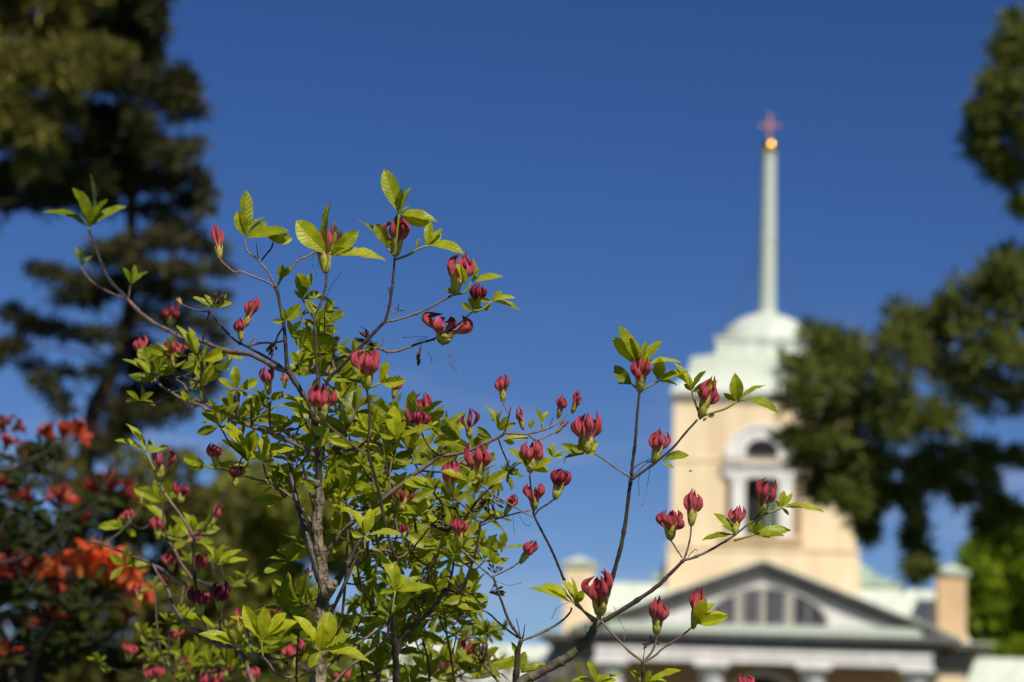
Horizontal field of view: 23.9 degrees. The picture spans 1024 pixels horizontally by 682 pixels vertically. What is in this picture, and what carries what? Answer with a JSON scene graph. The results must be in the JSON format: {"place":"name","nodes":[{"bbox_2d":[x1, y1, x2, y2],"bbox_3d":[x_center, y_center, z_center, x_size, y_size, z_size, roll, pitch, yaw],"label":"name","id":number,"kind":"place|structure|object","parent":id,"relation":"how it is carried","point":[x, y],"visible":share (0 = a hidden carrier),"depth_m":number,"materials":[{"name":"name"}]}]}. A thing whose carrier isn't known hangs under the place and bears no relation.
{"place":"outdoors","nodes":[
{"label":"outdoors","id":0,"kind":"place"},
{"bbox_2d":[0,0,1023,659],"label":"sky","id":1,"kind":"structure","parent":0,"point":[603,159],"materials":[{"name":"blue"}]},
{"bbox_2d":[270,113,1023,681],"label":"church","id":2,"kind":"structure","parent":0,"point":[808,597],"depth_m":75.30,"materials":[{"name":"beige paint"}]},
{"bbox_2d":[733,670,789,681],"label":"door","id":3,"kind":"structure","parent":2,"relation":"in","point":[759,675],"depth_m":73.47,"materials":[{"name":"paint"}]},
{"bbox_2d":[708,586,828,625],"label":"fanlight window","id":4,"kind":"structure","parent":2,"relation":"in","point":[768,605],"depth_m":71.03,"materials":[{"name":"grey glass"}]},
{"label":"ground","id":5,"kind":"structure","parent":0,"visible":0},
{"bbox_2d":[0,462,97,681],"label":"bush","id":6,"kind":"object","parent":5,"relation":"on","point":[39,674],"visible":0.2,"depth_m":33.81,"materials":[{"name":"green plant"}]},
{"bbox_2d":[0,0,141,235],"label":"pine tree","id":7,"kind":"object","parent":5,"relation":"on","point":[67,57],"visible":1,"depth_m":23.68,"materials":[{"name":"green plant"}]},
{"bbox_2d":[0,414,177,681],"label":"azalea bush","id":8,"kind":"object","parent":5,"relation":"on","point":[90,558],"visible":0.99,"depth_m":5.13,"materials":[{"name":"red plant"}]},
{"bbox_2d":[0,0,241,589],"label":"spruce tree","id":9,"kind":"object","parent":5,"relation":"on","point":[120,145],"visible":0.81,"depth_m":37.47,"materials":[{"name":"green plant"}]},
{"bbox_2d":[34,439,263,681],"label":"bush","id":10,"kind":"object","parent":5,"relation":"on","point":[115,658],"visible":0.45,"depth_m":33.84,"materials":[{"name":"green plant"}]},
{"bbox_2d":[171,443,358,681],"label":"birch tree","id":11,"kind":"object","parent":5,"relation":"on","point":[263,537],"visible":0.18,"depth_m":45.48,"materials":[{"name":"green plant"}]},
{"bbox_2d":[44,169,823,681],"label":"azalea bush","id":12,"kind":"object","parent":5,"relation":"on","point":[384,497],"visible":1,"depth_m":2.68,"materials":[{"name":"green plant"}]},
{"bbox_2d":[351,647,589,681],"bbox_3d":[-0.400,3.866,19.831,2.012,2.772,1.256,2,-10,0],"label":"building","id":13,"kind":"structure","parent":5,"relation":"on","point":[552,678],"depth_m":19.68,"materials":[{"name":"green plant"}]},
{"bbox_2d":[763,2,1023,593],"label":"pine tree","id":14,"kind":"object","parent":5,"relation":"on","point":[865,466],"visible":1,"depth_m":26.86,"materials":[{"name":"green plant"}]},
{"bbox_2d":[951,501,1023,658],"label":"maple tree","id":15,"kind":"object","parent":5,"relation":"on","point":[995,595],"visible":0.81,"depth_m":90.77,"materials":[{"name":"green plant"}]}
]}

